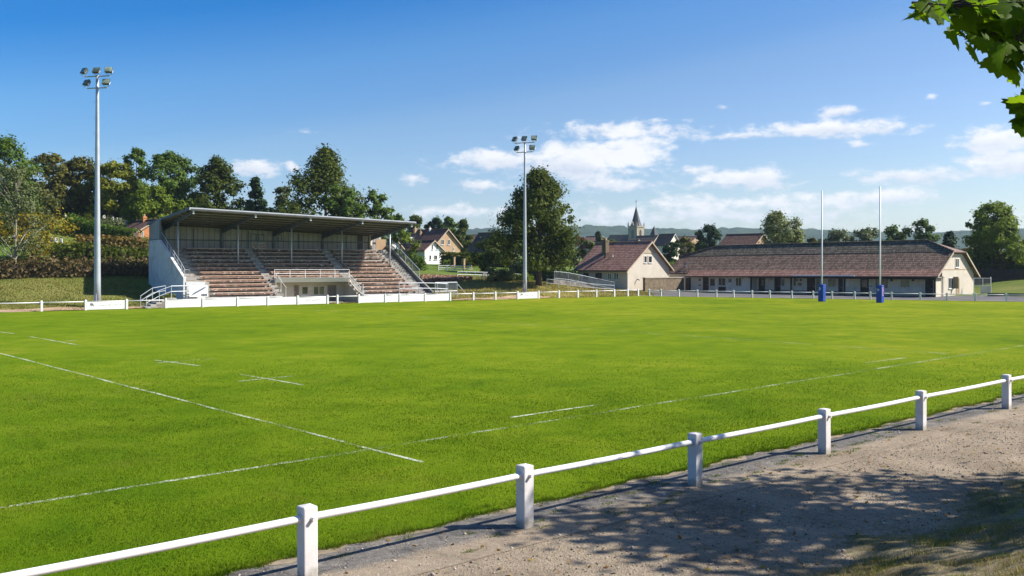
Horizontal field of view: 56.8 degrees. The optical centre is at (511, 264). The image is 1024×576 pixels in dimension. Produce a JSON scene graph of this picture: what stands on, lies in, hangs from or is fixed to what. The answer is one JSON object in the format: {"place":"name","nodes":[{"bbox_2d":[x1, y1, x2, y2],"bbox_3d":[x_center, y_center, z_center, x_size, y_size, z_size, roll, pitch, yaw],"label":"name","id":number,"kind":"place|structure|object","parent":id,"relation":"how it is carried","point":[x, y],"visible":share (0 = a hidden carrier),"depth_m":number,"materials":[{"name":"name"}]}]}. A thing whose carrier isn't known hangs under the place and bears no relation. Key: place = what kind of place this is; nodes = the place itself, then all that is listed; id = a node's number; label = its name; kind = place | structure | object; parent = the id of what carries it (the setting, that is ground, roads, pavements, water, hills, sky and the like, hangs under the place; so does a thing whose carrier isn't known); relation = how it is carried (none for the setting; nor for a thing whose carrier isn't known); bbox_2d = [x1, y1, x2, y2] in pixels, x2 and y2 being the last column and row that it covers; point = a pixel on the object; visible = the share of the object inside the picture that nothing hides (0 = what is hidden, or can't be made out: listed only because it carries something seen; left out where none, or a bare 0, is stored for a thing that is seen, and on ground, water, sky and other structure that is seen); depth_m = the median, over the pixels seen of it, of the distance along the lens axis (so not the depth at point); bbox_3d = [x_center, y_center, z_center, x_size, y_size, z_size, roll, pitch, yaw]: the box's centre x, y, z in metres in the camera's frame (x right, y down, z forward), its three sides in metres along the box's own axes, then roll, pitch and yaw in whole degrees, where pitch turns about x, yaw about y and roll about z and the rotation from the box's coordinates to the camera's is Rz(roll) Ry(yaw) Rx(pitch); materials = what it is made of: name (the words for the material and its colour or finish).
{"place":"outdoors","nodes":[
{"label":"outdoors","id":0,"kind":"place"},
{"bbox_2d":[0,306,143,311],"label":"footpath","id":1,"kind":"structure","parent":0,"point":[49,309],"depth_m":82.01,"materials":[{"name":"soil"}]},
{"bbox_2d":[453,295,548,299],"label":"footpath","id":2,"kind":"structure","parent":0,"point":[509,297],"depth_m":108.44,"materials":[{"name":"soil"}]},
{"bbox_2d":[0,219,1023,575],"bbox_3d":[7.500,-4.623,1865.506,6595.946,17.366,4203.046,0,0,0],"label":"ground","id":3,"kind":"structure","parent":0,"point":[144,285],"depth_m":99.66,"materials":[{"name":"green plant"}]},
{"bbox_2d":[0,130,47,234],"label":"tree","id":4,"kind":"object","parent":3,"relation":"on","point":[8,144],"visible":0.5,"depth_m":127.57,"materials":[{"name":"green plant"}]},
{"bbox_2d":[0,161,62,263],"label":"birch tree","id":5,"kind":"object","parent":3,"relation":"on","point":[26,207],"visible":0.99,"depth_m":97.11,"materials":[{"name":"green plant"}]},
{"bbox_2d":[0,207,86,258],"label":"tree","id":6,"kind":"object","parent":3,"relation":"on","point":[22,231],"visible":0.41,"depth_m":108.28,"materials":[{"name":"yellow plant"}]},
{"bbox_2d":[21,152,89,218],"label":"tree","id":7,"kind":"object","parent":3,"relation":"on","point":[50,162],"visible":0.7,"depth_m":148.36,"materials":[{"name":"green plant"}]},
{"bbox_2d":[0,253,148,278],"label":"hedge","id":8,"kind":"object","parent":3,"relation":"on","point":[34,267],"visible":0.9,"depth_m":97.52,"materials":[{"name":"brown plant"}]},
{"bbox_2d":[54,155,102,217],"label":"tree","id":9,"kind":"object","parent":3,"relation":"on","point":[80,167],"visible":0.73,"depth_m":150.58,"materials":[{"name":"green plant"}]},
{"bbox_2d":[0,274,156,311],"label":"grass","id":10,"kind":"structure","parent":3,"relation":"on","point":[85,288],"depth_m":91.06,"materials":[{"name":"green plant"}]},
{"bbox_2d":[80,67,112,300],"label":"floodlight","id":11,"kind":"object","parent":3,"relation":"on","point":[97,260],"visible":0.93,"depth_m":84.33,"materials":[{"name":"grey metal"}]},
{"bbox_2d":[48,241,148,263],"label":"hedge","id":12,"kind":"object","parent":3,"relation":"on","point":[63,250],"visible":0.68,"depth_m":105.56,"materials":[{"name":"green plant"}]},
{"bbox_2d":[61,215,141,237],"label":"hedge","id":13,"kind":"object","parent":3,"relation":"on","point":[85,227],"visible":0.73,"depth_m":126.96,"materials":[{"name":"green plant"}]},
{"bbox_2d":[78,158,139,219],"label":"tree","id":14,"kind":"object","parent":3,"relation":"on","point":[111,190],"visible":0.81,"depth_m":148.74,"materials":[{"name":"green plant"}]},
{"bbox_2d":[75,234,148,251],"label":"hedge","id":15,"kind":"object","parent":3,"relation":"on","point":[125,241],"visible":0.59,"depth_m":114.21,"materials":[{"name":"green plant"}]},
{"bbox_2d":[100,214,125,226],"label":"bush","id":16,"kind":"object","parent":3,"relation":"on","point":[106,221],"visible":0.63,"depth_m":133.76,"materials":[{"name":"green plant"}]},
{"bbox_2d":[120,146,149,219],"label":"tree","id":17,"kind":"object","parent":3,"relation":"on","point":[136,156],"visible":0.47,"depth_m":156.85,"materials":[{"name":"green plant"}]},
{"bbox_2d":[125,214,156,236],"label":"house","id":18,"kind":"structure","parent":3,"relation":"on","point":[142,226],"depth_m":132.63,"materials":[{"name":"orange brick"}]},
{"bbox_2d":[0,185,303,221],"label":"hedge","id":19,"kind":"object","parent":3,"relation":"on","point":[66,210],"visible":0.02,"depth_m":159.10,"materials":[{"name":"green plant"}]},
{"bbox_2d":[115,183,192,224],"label":"tree","id":20,"kind":"object","parent":3,"relation":"on","point":[142,205],"visible":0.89,"depth_m":138.85,"materials":[{"name":"green plant"}]},
{"bbox_2d":[142,298,176,308],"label":"steps","id":21,"kind":"structure","parent":3,"relation":"on","point":[158,304],"depth_m":86.58,"materials":[{"name":"white concrete"}]},
{"bbox_2d":[146,285,207,308],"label":"railing","id":22,"kind":"object","parent":21,"relation":"on","point":[171,291],"visible":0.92,"depth_m":87.40,"materials":[{"name":"white metal"}]},
{"bbox_2d":[189,286,207,296],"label":"banner","id":23,"kind":"object","parent":22,"relation":"attached to","point":[198,291],"visible":1,"depth_m":89.06,"materials":[{"name":"white paint"}]},
{"bbox_2d":[132,148,200,219],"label":"tree","id":24,"kind":"object","parent":3,"relation":"on","point":[178,186],"visible":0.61,"depth_m":150.14,"materials":[{"name":"green plant"}]},
{"bbox_2d":[186,154,248,210],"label":"tree","id":25,"kind":"object","parent":3,"relation":"on","point":[215,175],"visible":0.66,"depth_m":148.88,"materials":[{"name":"green plant"}]},
{"bbox_2d":[244,176,271,211],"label":"conifer","id":26,"kind":"object","parent":3,"relation":"on","point":[256,193],"visible":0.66,"depth_m":149.23,"materials":[{"name":"green plant"}]},
{"bbox_2d":[268,186,292,212],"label":"tree","id":27,"kind":"object","parent":3,"relation":"on","point":[281,199],"visible":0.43,"depth_m":151.37,"materials":[{"name":"green plant"}]},
{"bbox_2d":[147,207,433,302],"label":"grandstand","id":28,"kind":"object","parent":3,"relation":"on","point":[221,253],"visible":0.98,"depth_m":101.60,"materials":[{"name":"concrete"}]},
{"bbox_2d":[313,285,325,295],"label":"window","id":29,"kind":"structure","parent":28,"relation":"in","point":[318,290],"depth_m":101.65,"materials":[{"name":"glass"}]},
{"bbox_2d":[327,285,335,300],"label":"door","id":30,"kind":"structure","parent":28,"relation":"in","point":[331,289],"depth_m":102.47,"materials":[{"name":"beige paint"}]},
{"bbox_2d":[274,143,374,217],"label":"tree","id":31,"kind":"object","parent":3,"relation":"on","point":[325,168],"visible":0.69,"depth_m":135.39,"materials":[{"name":"green plant"}]},
{"bbox_2d":[0,275,672,311],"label":"grass","id":32,"kind":"structure","parent":3,"relation":"on","point":[574,287],"depth_m":113.15,"materials":[{"name":"green plant"}]},
{"bbox_2d":[315,181,368,218],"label":"tree","id":33,"kind":"object","parent":3,"relation":"on","point":[351,195],"visible":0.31,"depth_m":133.15,"materials":[{"name":"green plant"}]},
{"bbox_2d":[362,189,404,245],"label":"tree","id":34,"kind":"object","parent":3,"relation":"on","point":[378,209],"visible":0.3,"depth_m":139.02,"materials":[{"name":"green plant"}]},
{"bbox_2d":[388,228,421,264],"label":"tree","id":35,"kind":"object","parent":3,"relation":"on","point":[406,239],"visible":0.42,"depth_m":121.89,"materials":[{"name":"green plant"}]},
{"bbox_2d":[407,214,422,229],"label":"tree","id":36,"kind":"object","parent":3,"relation":"on","point":[416,219],"visible":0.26,"depth_m":224.39,"materials":[{"name":"green plant"}]},
{"bbox_2d":[409,252,428,270],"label":"bush","id":37,"kind":"object","parent":3,"relation":"on","point":[419,262],"visible":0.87,"depth_m":137.29,"materials":[{"name":"green plant"}]},
{"bbox_2d":[405,240,444,263],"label":"house","id":38,"kind":"structure","parent":3,"relation":"on","point":[429,250],"depth_m":161.29,"materials":[{"name":"white paint"}]},
{"bbox_2d":[399,227,462,255],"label":"house","id":39,"kind":"structure","parent":3,"relation":"on","point":[446,240],"depth_m":179.30,"materials":[{"name":"beige paint"}]},
{"bbox_2d":[423,215,445,228],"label":"tree","id":40,"kind":"object","parent":3,"relation":"on","point":[438,222],"visible":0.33,"depth_m":214.23,"materials":[{"name":"green plant"}]},
{"bbox_2d":[420,274,472,282],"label":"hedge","id":41,"kind":"object","parent":3,"relation":"on","point":[431,277],"visible":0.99,"depth_m":121.44,"materials":[{"name":"brown plant"}]},
{"bbox_2d":[443,215,459,234],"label":"tree","id":42,"kind":"object","parent":3,"relation":"on","point":[449,223],"visible":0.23,"depth_m":221.24,"materials":[{"name":"green plant"}]},
{"bbox_2d":[454,218,475,252],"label":"tree","id":43,"kind":"object","parent":3,"relation":"on","point":[462,237],"visible":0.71,"depth_m":204.28,"materials":[{"name":"green plant"}]},
{"bbox_2d":[439,251,520,267],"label":"hedge","id":44,"kind":"object","parent":3,"relation":"on","point":[447,256],"visible":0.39,"depth_m":156.48,"materials":[{"name":"green plant"}]},
{"bbox_2d":[465,232,500,255],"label":"barn","id":45,"kind":"structure","parent":3,"relation":"on","point":[484,235],"depth_m":169.31,"materials":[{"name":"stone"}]},
{"bbox_2d":[468,234,512,272],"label":"tree","id":46,"kind":"object","parent":3,"relation":"on","point":[481,262],"visible":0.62,"depth_m":138.91,"materials":[{"name":"green plant"}]},
{"bbox_2d":[486,266,515,280],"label":"bush","id":47,"kind":"object","parent":3,"relation":"on","point":[498,275],"visible":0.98,"depth_m":120.23,"materials":[{"name":"green plant"}]},
{"bbox_2d":[0,296,1023,575],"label":"pitch","id":48,"kind":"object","parent":3,"relation":"on","point":[736,334],"visible":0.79,"depth_m":31.65,"materials":[{"name":"green plant"}]},
{"bbox_2d":[1,353,422,461],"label":"pitch line","id":49,"kind":"object","parent":48,"relation":"on","point":[253,418],"visible":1,"depth_m":24.32,"materials":[{"name":"paint"}]},
{"bbox_2d":[0,289,638,310],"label":"fence","id":50,"kind":"object","parent":48,"relation":"on","point":[41,302],"visible":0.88,"depth_m":95.34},
{"bbox_2d":[87,301,124,309],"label":"advertising board","id":51,"kind":"object","parent":50,"relation":"attached to","point":[105,305],"visible":1,"depth_m":83.19,"materials":[{"name":"white paint"}]},
{"bbox_2d":[167,300,201,307],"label":"advertising board","id":52,"kind":"object","parent":50,"relation":"attached to","point":[182,303],"visible":1,"depth_m":87.06,"materials":[{"name":"white paint"}]},
{"bbox_2d":[204,299,235,306],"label":"advertising board","id":53,"kind":"object","parent":50,"relation":"attached to","point":[219,302],"visible":1,"depth_m":88.97,"materials":[{"name":"white paint"}]},
{"bbox_2d":[239,298,266,305],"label":"advertising board","id":54,"kind":"object","parent":50,"relation":"attached to","point":[252,302],"visible":1,"depth_m":90.79,"materials":[{"name":"white paint"}]},
{"bbox_2d":[269,298,296,304],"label":"advertising board","id":55,"kind":"object","parent":50,"relation":"attached to","point":[281,301],"visible":1,"depth_m":92.51,"materials":[{"name":"white paint"}]},
{"bbox_2d":[299,297,326,303],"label":"advertising board","id":56,"kind":"object","parent":50,"relation":"attached to","point":[314,300],"visible":1,"depth_m":94.36,"materials":[{"name":"white paint"}]},
{"bbox_2d":[360,296,383,302],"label":"advertising board","id":57,"kind":"object","parent":50,"relation":"attached to","point":[366,299],"visible":1,"depth_m":98.03,"materials":[{"name":"white paint"}]},
{"bbox_2d":[401,295,423,301],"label":"advertising board","id":58,"kind":"object","parent":50,"relation":"attached to","point":[406,298],"visible":1,"depth_m":100.73,"materials":[{"name":"white paint"}]},
{"bbox_2d":[426,294,448,300],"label":"advertising board","id":59,"kind":"object","parent":50,"relation":"attached to","point":[437,297],"visible":1,"depth_m":102.57,"materials":[{"name":"white paint"}]},
{"bbox_2d":[0,349,1023,575],"bbox_3d":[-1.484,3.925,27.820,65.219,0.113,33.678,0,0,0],"label":"grass","id":60,"kind":"structure","parent":48,"relation":"on","point":[356,538],"depth_m":20.68,"materials":[{"name":"green plant"}]},
{"bbox_2d":[9,345,1022,506],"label":"touchline","id":61,"kind":"object","parent":48,"relation":"on","point":[322,456],"visible":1,"depth_m":18.35,"materials":[{"name":"paint"}]},
{"bbox_2d":[818,191,825,301],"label":"goal post","id":62,"kind":"object","parent":48,"relation":"on","point":[822,292],"visible":1,"depth_m":101.65,"materials":[{"name":"white metal"}]},
{"bbox_2d":[648,289,1008,301],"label":"fence","id":63,"kind":"object","parent":48,"relation":"on","point":[831,292],"visible":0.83,"depth_m":109.35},
{"bbox_2d":[876,186,883,302],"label":"goal post","id":64,"kind":"object","parent":48,"relation":"on","point":[879,293],"visible":1,"depth_m":98.38,"materials":[{"name":"white metal"}]},
{"bbox_2d":[511,135,536,291],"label":"floodlight","id":65,"kind":"object","parent":3,"relation":"on","point":[531,147],"visible":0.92,"depth_m":111.86,"materials":[{"name":"grey metal"}]},
{"bbox_2d":[480,165,584,285],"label":"tree","id":66,"kind":"object","parent":3,"relation":"on","point":[544,191],"visible":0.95,"depth_m":115.94,"materials":[{"name":"green plant"}]},
{"bbox_2d":[509,258,580,282],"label":"hedge","id":67,"kind":"object","parent":3,"relation":"on","point":[546,276],"visible":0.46,"depth_m":136.36,"materials":[{"name":"green plant"}]},
{"bbox_2d":[548,279,611,289],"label":"ramp","id":68,"kind":"structure","parent":3,"relation":"on","point":[564,282],"depth_m":124.26,"materials":[{"name":"concrete"}]},
{"bbox_2d":[570,239,594,267],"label":"tree","id":69,"kind":"object","parent":3,"relation":"on","point":[589,244],"visible":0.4,"depth_m":149.65,"materials":[{"name":"green plant"}]},
{"bbox_2d":[573,238,673,290],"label":"house","id":70,"kind":"structure","parent":3,"relation":"on","point":[626,265],"depth_m":135.68,"materials":[{"name":"beige paint"}]},
{"bbox_2d":[607,207,644,241],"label":"church","id":71,"kind":"structure","parent":3,"relation":"on","point":[635,228],"depth_m":422.65,"materials":[{"name":"stone"}]},
{"bbox_2d":[635,235,657,242],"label":"house","id":72,"kind":"structure","parent":3,"relation":"on","point":[653,238],"depth_m":334.11,"materials":[{"name":"stone"}]},
{"bbox_2d":[643,277,684,290],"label":"garden wall","id":73,"kind":"structure","parent":3,"relation":"on","point":[664,283],"depth_m":134.51,"materials":[{"name":"stone"}]},
{"bbox_2d":[654,233,679,259],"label":"house","id":74,"kind":"structure","parent":3,"relation":"on","point":[663,239],"depth_m":292.58,"materials":[{"name":"paint"}]},
{"bbox_2d":[661,240,679,264],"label":"tree","id":75,"kind":"object","parent":3,"relation":"on","point":[670,250],"visible":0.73,"depth_m":174.55,"materials":[{"name":"green plant"}]},
{"bbox_2d":[675,235,694,257],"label":"tree","id":76,"kind":"object","parent":3,"relation":"on","point":[683,241],"visible":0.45,"depth_m":181.09,"materials":[{"name":"green plant"}]},
{"bbox_2d":[693,223,722,250],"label":"tree","id":77,"kind":"object","parent":3,"relation":"on","point":[711,230],"visible":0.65,"depth_m":188.72,"materials":[{"name":"green plant"}]},
{"bbox_2d":[718,233,767,244],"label":"house","id":78,"kind":"structure","parent":3,"relation":"on","point":[737,239],"depth_m":181.74,"materials":[{"name":"brown tile"}]},
{"bbox_2d":[758,210,806,243],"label":"tree","id":79,"kind":"object","parent":3,"relation":"on","point":[772,231],"visible":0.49,"depth_m":170.42,"materials":[{"name":"green plant"}]},
{"bbox_2d":[669,239,979,296],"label":"clubhouse","id":80,"kind":"structure","parent":3,"relation":"on","point":[930,268],"depth_m":123.81,"materials":[{"name":"brown tile"}]},
{"bbox_2d":[807,278,814,293],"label":"door","id":81,"kind":"structure","parent":80,"relation":"in","point":[810,281],"depth_m":125.49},
{"bbox_2d":[860,279,868,295],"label":"door","id":82,"kind":"structure","parent":80,"relation":"in","point":[864,283],"depth_m":119.99,"materials":[{"name":"grey glass"}]},
{"bbox_2d":[925,280,932,295],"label":"door","id":83,"kind":"structure","parent":80,"relation":"in","point":[928,283],"depth_m":114.01,"materials":[{"name":"wood"}]},
{"bbox_2d":[948,277,958,288],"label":"window","id":84,"kind":"structure","parent":80,"relation":"in","point":[953,283],"depth_m":114.74,"materials":[{"name":"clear glass"}]},
{"bbox_2d":[817,228,850,241],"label":"tree","id":85,"kind":"object","parent":3,"relation":"on","point":[835,236],"visible":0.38,"depth_m":188.59,"materials":[{"name":"green plant"}]},
{"bbox_2d":[846,227,878,240],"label":"tree","id":86,"kind":"object","parent":3,"relation":"on","point":[867,234],"visible":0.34,"depth_m":204.49,"materials":[{"name":"green plant"}]},
{"bbox_2d":[882,224,907,240],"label":"tree","id":87,"kind":"object","parent":3,"relation":"on","point":[891,231],"visible":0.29,"depth_m":180.02,"materials":[{"name":"green plant"}]},
{"bbox_2d":[901,218,941,241],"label":"tree","id":88,"kind":"object","parent":3,"relation":"on","point":[924,224],"visible":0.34,"depth_m":175.00,"materials":[{"name":"green plant"}]},
{"bbox_2d":[942,230,963,250],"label":"conifer","id":89,"kind":"object","parent":3,"relation":"on","point":[949,239],"visible":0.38,"depth_m":164.49,"materials":[{"name":"green plant"}]},
{"bbox_2d":[902,0,1023,137],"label":"maple tree","id":90,"kind":"object","parent":3,"relation":"on","point":[993,30],"visible":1,"depth_m":4.16,"materials":[{"name":"green plant"}]},
{"bbox_2d":[973,277,990,293],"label":"gate","id":91,"kind":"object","parent":3,"relation":"on","point":[986,289],"visible":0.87,"depth_m":116.50,"materials":[{"name":"metal"}]},
{"bbox_2d":[956,200,1023,268],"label":"tree","id":92,"kind":"object","parent":3,"relation":"on","point":[996,232],"visible":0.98,"depth_m":130.34,"materials":[{"name":"green plant"}]},
{"bbox_2d":[970,251,1023,269],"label":"hedge","id":93,"kind":"object","parent":3,"relation":"on","point":[1006,264],"visible":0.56,"depth_m":131.55,"materials":[{"name":"green plant"}]},
{"bbox_2d":[974,269,1023,283],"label":"hedge","id":94,"kind":"object","parent":3,"relation":"on","point":[996,275],"visible":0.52,"depth_m":127.29,"materials":[{"name":"green plant"}]},
{"bbox_2d":[0,0,1023,232],"label":"sky","id":95,"kind":"structure","parent":0,"point":[687,114],"materials":[{"name":"blue"}]},
{"bbox_2d":[238,401,1023,575],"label":"gravel path","id":96,"kind":"structure","parent":0,"point":[540,566],"depth_m":14.72,"materials":[{"name":"beige gravel"}]},
{"bbox_2d":[225,394,1023,575],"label":"kerb strip","id":97,"kind":"object","parent":96,"relation":"on","point":[520,537],"visible":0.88,"depth_m":15.53,"materials":[{"name":"concrete"}]},
{"bbox_2d":[0,374,1023,575],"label":"fence","id":98,"kind":"object","parent":97,"relation":"on","point":[307,517],"visible":0.87,"depth_m":14.28,"materials":[{"name":"paint"}]},
{"bbox_2d":[217,395,1014,574],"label":"soil edge","id":99,"kind":"object","parent":97,"relation":"on","point":[330,550],"visible":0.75,"depth_m":15.39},
{"bbox_2d":[318,399,1022,574],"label":"weeds","id":100,"kind":"object","parent":97,"relation":"on","point":[757,471],"visible":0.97,"depth_m":17.19,"materials":[{"name":"green plant"}]},
{"bbox_2d":[345,401,1023,575],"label":"fallen leaves","id":101,"kind":"object","parent":96,"relation":"on","point":[736,549],"visible":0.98,"depth_m":15.04,"materials":[{"name":"brown plant"}]},
{"bbox_2d":[385,225,1023,257],"bbox_3d":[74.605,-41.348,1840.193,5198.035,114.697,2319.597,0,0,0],"label":"hills","id":102,"kind":"structure","parent":0,"point":[592,230],"depth_m":2141.47,"materials":[{"name":"green plant"}]},
{"bbox_2d":[650,290,1023,301],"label":"yard","id":103,"kind":"structure","parent":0,"point":[684,293],"depth_m":115.34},
{"bbox_2d":[746,468,1023,575],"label":"bank","id":104,"kind":"structure","parent":0,"point":[881,549],"depth_m":12.71,"materials":[{"name":"green plant"}]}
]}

